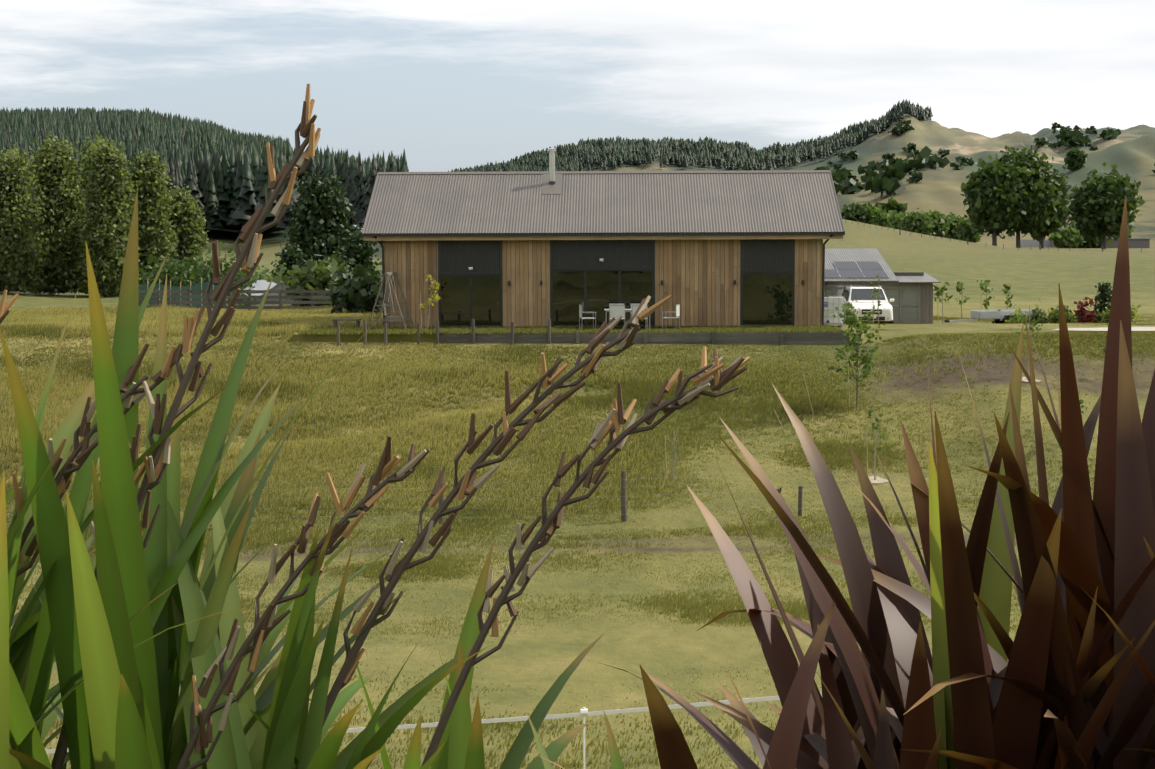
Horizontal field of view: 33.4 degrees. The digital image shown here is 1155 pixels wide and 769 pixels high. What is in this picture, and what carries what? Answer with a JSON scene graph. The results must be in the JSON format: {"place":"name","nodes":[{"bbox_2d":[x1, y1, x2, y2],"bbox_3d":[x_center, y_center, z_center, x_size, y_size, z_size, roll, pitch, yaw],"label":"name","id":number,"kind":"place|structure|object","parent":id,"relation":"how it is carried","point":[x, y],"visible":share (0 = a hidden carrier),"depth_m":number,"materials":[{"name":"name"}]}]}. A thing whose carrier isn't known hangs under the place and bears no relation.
{"place":"outdoors","nodes":[
{"label":"outdoors","id":0,"kind":"place"},
{"bbox_2d":[0,304,452,350],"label":"crest grass","id":1,"kind":"structure","parent":0,"point":[37,322],"depth_m":71.46,"materials":[{"name":"plant"}]},
{"bbox_2d":[6,502,1020,636],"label":"valley grass","id":2,"kind":"structure","parent":0,"point":[289,535],"depth_m":40.50,"materials":[{"name":"plant"}]},
{"bbox_2d":[43,631,1015,768],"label":"slope grass","id":3,"kind":"structure","parent":0,"point":[498,725],"depth_m":19.84,"materials":[{"name":"plant"}]},
{"bbox_2d":[45,692,821,768],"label":"electric fence tape","id":4,"kind":"object","parent":3,"relation":"on","point":[584,712],"visible":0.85,"depth_m":16.24,"materials":[{"name":"white"}]},
{"bbox_2d":[6,473,1094,521],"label":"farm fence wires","id":5,"kind":"object","parent":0,"point":[591,497],"visible":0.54,"depth_m":46.07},
{"bbox_2d":[293,325,837,341],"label":"lawn terrace","id":6,"kind":"structure","parent":0,"point":[372,338],"depth_m":66.92,"materials":[{"name":"green plant"}]},
{"bbox_2d":[332,319,360,327],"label":"bench","id":7,"kind":"object","parent":6,"relation":"on","point":[336,320],"visible":0.69,"depth_m":71.05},
{"bbox_2d":[367,272,413,329],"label":"swing frame","id":8,"kind":"object","parent":6,"relation":"on","point":[384,305],"visible":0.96,"depth_m":69.36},
{"bbox_2d":[297,324,844,334],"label":"lawn grass","id":9,"kind":"structure","parent":6,"relation":"on","point":[354,330],"depth_m":67.90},
{"bbox_2d":[419,275,440,328],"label":"robinia sapling","id":10,"kind":"object","parent":9,"relation":"on","point":[437,297],"depth_m":69.48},
{"bbox_2d":[384,239,822,327],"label":"wood cladding","id":11,"kind":"structure","parent":6,"relation":"on","point":[674,265],"depth_m":70.90,"materials":[{"name":"wood"}]},
{"bbox_2d":[579,303,679,329],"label":"patio chairs","id":12,"kind":"object","parent":6,"relation":"on","point":[615,310],"visible":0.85,"depth_m":68.93,"materials":[{"name":"grey"}]},
{"bbox_2d":[0,114,1154,768],"bbox_3d":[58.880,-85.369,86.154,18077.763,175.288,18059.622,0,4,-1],"label":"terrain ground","id":13,"kind":"structure","parent":0,"point":[550,650],"depth_m":48.92,"materials":[{"name":"green plant"}]},
{"bbox_2d":[0,206,16,288],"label":"poplar tree","id":14,"kind":"object","parent":13,"relation":"on","point":[3,255],"visible":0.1,"depth_m":197.56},
{"bbox_2d":[0,144,53,293],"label":"poplar tree","id":15,"kind":"object","parent":13,"relation":"on","point":[20,213],"depth_m":196.92,"materials":[{"name":"plant"}]},
{"bbox_2d":[0,456,95,700],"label":"flower stalks","id":16,"kind":"object","parent":13,"relation":"on","point":[28,624],"visible":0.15,"depth_m":5.64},
{"bbox_2d":[23,130,90,295],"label":"poplar tree","id":17,"kind":"object","parent":13,"relation":"on","point":[57,182],"depth_m":202.02,"materials":[{"name":"plant"}]},
{"bbox_2d":[68,129,128,294],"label":"poplar tree","id":18,"kind":"object","parent":13,"relation":"on","point":[89,150],"visible":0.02,"depth_m":207.19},
{"bbox_2d":[73,138,145,296],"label":"poplar tree","id":19,"kind":"object","parent":13,"relation":"on","point":[104,234],"depth_m":197.19,"materials":[{"name":"plant"}]},
{"bbox_2d":[0,106,307,187],"bbox_3d":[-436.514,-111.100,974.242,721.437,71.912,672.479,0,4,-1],"label":"pine forest","id":20,"kind":"object","parent":13,"relation":"on","point":[12,116],"visible":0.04,"depth_m":860.30,"materials":[{"name":"green plant"}]},
{"bbox_2d":[125,147,186,285],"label":"poplar tree","id":21,"kind":"object","parent":13,"relation":"on","point":[154,206],"visible":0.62,"depth_m":202.25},
{"bbox_2d":[138,244,205,286],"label":"scrub bush","id":22,"kind":"object","parent":13,"relation":"on","point":[175,272],"visible":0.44,"depth_m":103.79,"materials":[{"name":"green plant"}]},
{"bbox_2d":[139,278,226,305],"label":"fence","id":23,"kind":"object","parent":13,"relation":"on","point":[201,286],"visible":0.27,"depth_m":95.15,"materials":[{"name":"fabric"}]},
{"bbox_2d":[164,183,209,274],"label":"poplar tree","id":24,"kind":"object","parent":13,"relation":"on","point":[189,218],"visible":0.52,"depth_m":207.46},
{"bbox_2d":[0,114,408,229],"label":"pine forest","id":25,"kind":"object","parent":13,"relation":"on","point":[226,178],"visible":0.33,"depth_m":520.81,"materials":[{"name":"green plant"}]},
{"bbox_2d":[187,256,254,295],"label":"scrub bush","id":26,"kind":"object","parent":13,"relation":"on","point":[253,276],"visible":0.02,"depth_m":119.54,"materials":[{"name":"green plant"}]},
{"bbox_2d":[0,189,441,768],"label":"flax plant","id":27,"kind":"object","parent":13,"relation":"on","point":[106,637],"visible":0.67,"depth_m":5.05,"materials":[{"name":"plant"}]},
{"bbox_2d":[179,241,276,305],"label":"scrub bush","id":28,"kind":"object","parent":13,"relation":"on","point":[203,268],"visible":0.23,"depth_m":108.36,"materials":[{"name":"green plant"}]},
{"bbox_2d":[223,261,285,287],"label":"scrub bush","id":29,"kind":"object","parent":13,"relation":"on","point":[262,275],"visible":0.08,"depth_m":142.06,"materials":[{"name":"green plant"}]},
{"bbox_2d":[139,289,382,312],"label":"rail fence","id":30,"kind":"object","parent":13,"relation":"on","point":[249,297],"visible":0.54,"depth_m":87.37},
{"bbox_2d":[238,280,294,305],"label":"parked car","id":31,"kind":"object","parent":13,"relation":"on","point":[261,285],"visible":0.21,"depth_m":115.84,"materials":[{"name":"grey"}]},
{"bbox_2d":[271,242,307,284],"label":"tree","id":32,"kind":"object","parent":13,"relation":"on","point":[290,255],"visible":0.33,"depth_m":168.83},
{"bbox_2d":[9,489,604,768],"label":"flax leaves","id":33,"kind":"object","parent":13,"relation":"on","point":[286,731],"visible":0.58,"depth_m":5.29,"materials":[{"name":"plant"}]},
{"bbox_2d":[272,254,349,306],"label":"bush","id":34,"kind":"object","parent":13,"relation":"on","point":[316,276],"visible":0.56,"depth_m":89.05,"materials":[{"name":"green plant"}]},
{"bbox_2d":[270,166,369,277],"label":"tree","id":35,"kind":"object","parent":13,"relation":"on","point":[320,218],"visible":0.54,"depth_m":187.30,"materials":[{"name":"plant"}]},
{"bbox_2d":[303,242,380,276],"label":"scrub bush","id":36,"kind":"object","parent":13,"relation":"on","point":[319,260],"depth_m":153.26,"materials":[{"name":"green plant"}]},
{"bbox_2d":[326,258,382,313],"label":"bush","id":37,"kind":"object","parent":13,"relation":"on","point":[357,291],"visible":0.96,"depth_m":83.35,"materials":[{"name":"green plant"}]},
{"bbox_2d":[338,225,381,283],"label":"tree","id":38,"kind":"object","parent":13,"relation":"on","point":[358,249],"depth_m":148.86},
{"bbox_2d":[0,84,749,768],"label":"flax flower stalks","id":39,"kind":"object","parent":13,"relation":"on","point":[154,464],"visible":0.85,"depth_m":5.14,"materials":[{"name":"plant"}]},
{"bbox_2d":[62,471,802,523],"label":"fence posts","id":40,"kind":"object","parent":13,"relation":"on","point":[624,499],"visible":0.29,"depth_m":46.12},
{"bbox_2d":[337,319,550,345],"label":"fence posts","id":41,"kind":"object","parent":13,"relation":"on","point":[437,332],"visible":0.65,"depth_m":66.50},
{"bbox_2d":[403,641,632,768],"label":"flax leaves","id":42,"kind":"object","parent":13,"relation":"on","point":[466,748],"visible":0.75,"depth_m":5.50,"materials":[{"name":"plant"}]},
{"bbox_2d":[440,331,849,344],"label":"retaining wall planks","id":43,"kind":"object","parent":13,"relation":"on","point":[781,337],"visible":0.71,"depth_m":66.63,"materials":[{"name":"wood"}]},
{"bbox_2d":[665,425,687,479],"bbox_3d":[2.535,1.826,50.305,0.678,1.564,0.317,-2,5,-25],"label":"bare sapling tree","id":44,"kind":"object","parent":13,"relation":"on","point":[674,454],"depth_m":50.32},
{"bbox_2d":[448,99,932,171],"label":"forest pine","id":45,"kind":"object","parent":13,"relation":"on","point":[706,152],"visible":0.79,"depth_m":2084.34,"materials":[{"name":"green plant"}]},
{"bbox_2d":[538,586,1097,768],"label":"flax leaves","id":46,"kind":"object","parent":13,"relation":"on","point":[918,733],"visible":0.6,"depth_m":4.63,"materials":[{"name":"plant"}]},
{"bbox_2d":[824,296,844,326],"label":"ibc tank","id":47,"kind":"object","parent":13,"relation":"on","point":[831,303],"visible":0.52,"depth_m":71.26,"materials":[{"name":"plastic"}]},
{"bbox_2d":[823,297,885,405],"bbox_3d":[8.357,-0.913,57.794,1.866,3.427,1.911,0,4,-1],"label":"young tree","id":48,"kind":"object","parent":13,"relation":"on","point":[853,345],"depth_m":57.77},
{"bbox_2d":[840,202,878,224],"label":"bush","id":49,"kind":"object","parent":13,"relation":"on","point":[862,213],"visible":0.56,"depth_m":635.80,"materials":[{"name":"green plant"}]},
{"bbox_2d":[842,285,893,323],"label":"van","id":50,"kind":"object","parent":13,"relation":"on","point":[866,302],"visible":0.54,"depth_m":81.97,"materials":[{"name":"white paint"}]},
{"bbox_2d":[867,274,881,323],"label":"sapling tree","id":51,"kind":"object","parent":13,"relation":"on","point":[875,295],"depth_m":79.08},
{"bbox_2d":[868,203,886,212],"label":"bush","id":52,"kind":"object","parent":13,"relation":"on","point":[879,206],"visible":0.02,"depth_m":796.70,"materials":[{"name":"green plant"}]},
{"bbox_2d":[601,314,1154,768],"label":"flax plant","id":53,"kind":"object","parent":13,"relation":"on","point":[879,624],"visible":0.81,"depth_m":4.75,"materials":[{"name":"plant"}]},
{"bbox_2d":[864,403,892,482],"bbox_3d":[7.915,1.556,50.870,0.810,2.191,0.877,0,4,-1],"label":"sapling tree","id":54,"kind":"object","parent":13,"relation":"on","point":[874,479],"depth_m":50.85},
{"bbox_2d":[824,282,932,323],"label":"shed frame","id":55,"kind":"object","parent":13,"relation":"on","point":[874,283],"visible":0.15,"depth_m":86.24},
{"bbox_2d":[824,285,917,320],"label":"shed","id":56,"kind":"structure","parent":55,"relation":"in","point":[909,297],"depth_m":86.31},
{"bbox_2d":[872,207,894,228],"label":"bush","id":57,"kind":"object","parent":13,"relation":"on","point":[883,218],"visible":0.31,"depth_m":648.81,"materials":[{"name":"green plant"}]},
{"bbox_2d":[876,197,907,215],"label":"bush","id":58,"kind":"object","parent":13,"relation":"on","point":[893,204],"visible":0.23,"depth_m":796.22,"materials":[{"name":"green plant"}]},
{"bbox_2d":[888,210,906,229],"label":"bush","id":59,"kind":"object","parent":13,"relation":"on","point":[896,217],"visible":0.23,"depth_m":659.59,"materials":[{"name":"green plant"}]},
{"bbox_2d":[897,208,937,234],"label":"bush","id":60,"kind":"object","parent":13,"relation":"on","point":[916,222],"visible":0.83,"depth_m":636.57,"materials":[{"name":"green plant"}]},
{"bbox_2d":[920,285,932,323],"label":"shed boards","id":61,"kind":"object","parent":13,"relation":"on","point":[926,300],"visible":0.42,"depth_m":86.27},
{"bbox_2d":[924,209,950,237],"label":"bush","id":62,"kind":"object","parent":13,"relation":"on","point":[941,227],"visible":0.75,"depth_m":649.31,"materials":[{"name":"green plant"}]},
{"bbox_2d":[933,281,952,323],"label":"orchard tree","id":63,"kind":"object","parent":13,"relation":"on","point":[941,289],"depth_m":86.19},
{"bbox_2d":[944,212,965,239],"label":"bush","id":64,"kind":"object","parent":13,"relation":"on","point":[955,221],"visible":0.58,"depth_m":661.16,"materials":[{"name":"green plant"}]},
{"bbox_2d":[955,281,969,317],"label":"orchard tree","id":65,"kind":"object","parent":13,"relation":"on","point":[959,288],"depth_m":90.18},
{"bbox_2d":[956,217,981,242],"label":"bush","id":66,"kind":"object","parent":13,"relation":"on","point":[965,226],"visible":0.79,"depth_m":637.70,"materials":[{"name":"green plant"}]},
{"bbox_2d":[929,324,1022,768],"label":"flax plant","id":67,"kind":"object","parent":13,"relation":"on","point":[995,594],"visible":0.23,"depth_m":5.25,"materials":[{"name":"plant"}]},
{"bbox_2d":[816,195,1154,768],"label":"flax leaves","id":68,"kind":"object","parent":13,"relation":"on","point":[1087,532],"visible":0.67,"depth_m":4.69,"materials":[{"name":"plant"}]},
{"bbox_2d":[977,280,994,321],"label":"orchard tree","id":69,"kind":"object","parent":13,"relation":"on","point":[986,301],"depth_m":88.18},
{"bbox_2d":[944,310,1036,323],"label":"trailer","id":70,"kind":"object","parent":13,"relation":"on","point":[990,314],"visible":0.4,"depth_m":79.61,"materials":[{"name":"grey metal"}]},
{"bbox_2d":[960,154,1028,245],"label":"tree","id":71,"kind":"object","parent":13,"relation":"on","point":[991,195],"depth_m":554.63,"materials":[{"name":"plant"}]},
{"bbox_2d":[992,309,1006,323],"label":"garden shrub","id":72,"kind":"object","parent":13,"relation":"on","point":[998,321],"visible":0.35,"depth_m":80.58,"materials":[{"name":"green plant"}]},
{"bbox_2d":[854,314,1154,380],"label":"bank grass","id":73,"kind":"structure","parent":13,"relation":"on","point":[935,317],"depth_m":65.38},
{"bbox_2d":[1002,284,1015,309],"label":"orchard tree","id":74,"kind":"object","parent":13,"relation":"on","point":[1007,287],"depth_m":92.21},
{"bbox_2d":[1004,310,1026,323],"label":"garden shrub","id":75,"kind":"object","parent":13,"relation":"on","point":[1014,320],"visible":0.6,"depth_m":79.05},
{"bbox_2d":[899,229,1141,252],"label":"fence posts","id":76,"kind":"object","parent":13,"relation":"on","point":[1003,244],"visible":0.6,"depth_m":454.69,"materials":[{"name":"brown wood"}]},
{"bbox_2d":[985,142,1066,247],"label":"tree","id":77,"kind":"object","parent":13,"relation":"on","point":[1037,209],"depth_m":560.82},
{"bbox_2d":[1013,297,1056,381],"bbox_3d":[13.967,-1.354,59.170,1.299,2.671,1.069,0,4,-1],"label":"sapling","id":78,"kind":"object","parent":13,"relation":"on","point":[1020,317],"depth_m":59.23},
{"bbox_2d":[1024,307,1049,323],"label":"garden shrub","id":79,"kind":"object","parent":13,"relation":"on","point":[1037,314],"visible":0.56,"depth_m":78.06,"materials":[{"name":"green plant"}]},
{"bbox_2d":[1034,304,1058,323],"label":"garden shrub","id":80,"kind":"object","parent":13,"relation":"on","point":[1050,318],"visible":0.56,"depth_m":78.16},
{"bbox_2d":[1021,164,1074,247],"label":"tree","id":81,"kind":"object","parent":13,"relation":"on","point":[1060,215],"depth_m":570.01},
{"bbox_2d":[1051,302,1077,322],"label":"garden shrub","id":82,"kind":"object","parent":13,"relation":"on","point":[1067,311],"visible":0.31,"depth_m":77.68,"materials":[{"name":"green plant"}]},
{"bbox_2d":[1048,224,1084,247],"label":"bush","id":83,"kind":"object","parent":13,"relation":"on","point":[1067,237],"visible":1,"depth_m":637.53,"materials":[{"name":"green plant"}]},
{"bbox_2d":[1068,312,1081,322],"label":"garden shrub","id":84,"kind":"object","parent":13,"relation":"on","point":[1075,317],"visible":0.12,"depth_m":78.06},
{"bbox_2d":[1064,147,1087,170],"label":"tree","id":85,"kind":"object","parent":13,"relation":"on","point":[1075,159],"visible":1,"depth_m":1244.77,"materials":[{"name":"green plant"}]},
{"bbox_2d":[1064,220,1091,247],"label":"bush","id":86,"kind":"object","parent":13,"relation":"on","point":[1073,222],"visible":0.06,"depth_m":650.63,"materials":[{"name":"green plant"}]},
{"bbox_2d":[1073,297,1097,322],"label":"garden shrub","id":87,"kind":"object","parent":13,"relation":"on","point":[1081,312],"visible":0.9,"depth_m":77.19,"materials":[{"name":"red plant"}]},
{"bbox_2d":[1020,238,1151,247],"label":"farm buildings","id":88,"kind":"structure","parent":13,"relation":"on","point":[1138,242],"depth_m":657.17,"materials":[{"name":"grey"}]},
{"bbox_2d":[1077,236,1107,247],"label":"bush","id":89,"kind":"object","parent":13,"relation":"on","point":[1097,244],"visible":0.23,"depth_m":649.25,"materials":[{"name":"green plant"}]},
{"bbox_2d":[1088,309,1105,322],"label":"garden shrub","id":90,"kind":"object","parent":13,"relation":"on","point":[1099,315],"visible":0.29,"depth_m":77.78,"materials":[{"name":"green plant"}]},
{"bbox_2d":[1093,281,1112,321],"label":"shrub","id":91,"kind":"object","parent":13,"relation":"on","point":[1104,295],"depth_m":78.70,"materials":[{"name":"green plant"}]},
{"bbox_2d":[1063,162,1144,248],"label":"tree","id":92,"kind":"object","parent":13,"relation":"on","point":[1098,204],"depth_m":576.49,"materials":[{"name":"plant"}]},
{"bbox_2d":[1101,303,1110,322],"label":"garden shrub","id":93,"kind":"object","parent":13,"relation":"on","point":[1105,317],"visible":0.25,"depth_m":77.18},
{"bbox_2d":[1108,228,1133,237],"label":"bush","id":94,"kind":"object","parent":13,"relation":"on","point":[1130,234],"visible":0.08,"depth_m":661.25,"materials":[{"name":"green plant"}]},
{"bbox_2d":[1108,304,1140,322],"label":"garden shrub","id":95,"kind":"object","parent":13,"relation":"on","point":[1134,312],"visible":0.19,"depth_m":76.72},
{"bbox_2d":[0,331,1154,519],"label":"grass slope","id":96,"kind":"structure","parent":0,"point":[78,378],"depth_m":57.65,"materials":[{"name":"plant"}]},
{"bbox_2d":[662,371,813,486],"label":"bamboo stakes","id":97,"kind":"object","parent":96,"relation":"on","point":[776,415],"visible":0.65,"depth_m":55.84,"materials":[{"name":"beige"}]},
{"bbox_2d":[0,0,1154,228],"label":"sky","id":98,"kind":"structure","parent":0,"point":[451,84],"materials":[{"name":"white"}]},
{"bbox_2d":[363,235,842,240],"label":"gutter","id":99,"kind":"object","parent":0,"point":[605,237],"depth_m":70.36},
{"bbox_2d":[373,235,832,326],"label":"downpipes","id":100,"kind":"object","parent":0,"point":[823,270],"visible":0.77,"depth_m":70.74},
{"bbox_2d":[362,170,844,236],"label":"house roof","id":101,"kind":"structure","parent":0,"point":[629,203],"depth_m":72.45,"materials":[{"name":"metal"}]},
{"bbox_2d":[548,147,555,184],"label":"chimney","id":102,"kind":"object","parent":101,"relation":"on","point":[552,181],"visible":0.9,"depth_m":74.05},
{"bbox_2d":[389,233,820,326],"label":"house wall","id":103,"kind":"structure","parent":0,"point":[663,280],"depth_m":70.91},
{"bbox_2d":[441,239,791,271],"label":"dark house panels","id":104,"kind":"object","parent":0,"point":[484,255],"visible":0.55,"depth_m":70.86,"materials":[{"name":"glass"}]},
{"bbox_2d":[438,239,794,326],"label":"window frames","id":105,"kind":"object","parent":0,"point":[470,275],"visible":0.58,"depth_m":70.95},
{"bbox_2d":[441,271,791,324],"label":"glass doors","id":106,"kind":"structure","parent":105,"relation":"in","point":[767,298],"depth_m":71.02,"materials":[{"name":"glass"}]},
{"bbox_2d":[642,111,1154,220],"bbox_3d":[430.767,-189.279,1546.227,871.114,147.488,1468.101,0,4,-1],"label":"trees","id":107,"kind":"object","parent":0,"point":[890,178],"depth_m":1304.73,"materials":[{"name":"green plant"}]},
{"bbox_2d":[893,272,923,320],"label":"shed wall","id":108,"kind":"structure","parent":0,"point":[909,273],"depth_m":88.69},
{"bbox_2d":[825,248,940,282],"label":"garage roof","id":109,"kind":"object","parent":108,"relation":"on","point":[856,265],"visible":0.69,"depth_m":88.35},
{"bbox_2d":[1078,391,1086,412],"bbox_3d":[13.403,0.826,51.831,0.760,1.806,0.781,0,4,-1],"label":"sapling tree","id":110,"kind":"object","parent":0,"point":[1081,402],"depth_m":51.88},
{"bbox_2d":[1097,343,1105,353],"bbox_3d":[16.580,-0.872,60.245,0.600,1.524,0.603,0,4,-1],"label":"sapling tree","id":111,"kind":"object","parent":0,"point":[1102,345],"depth_m":60.36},
{"bbox_2d":[1054,327,1154,330],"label":"gravel driveway","id":112,"kind":"structure","parent":0,"point":[1106,329],"depth_m":68.34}
]}

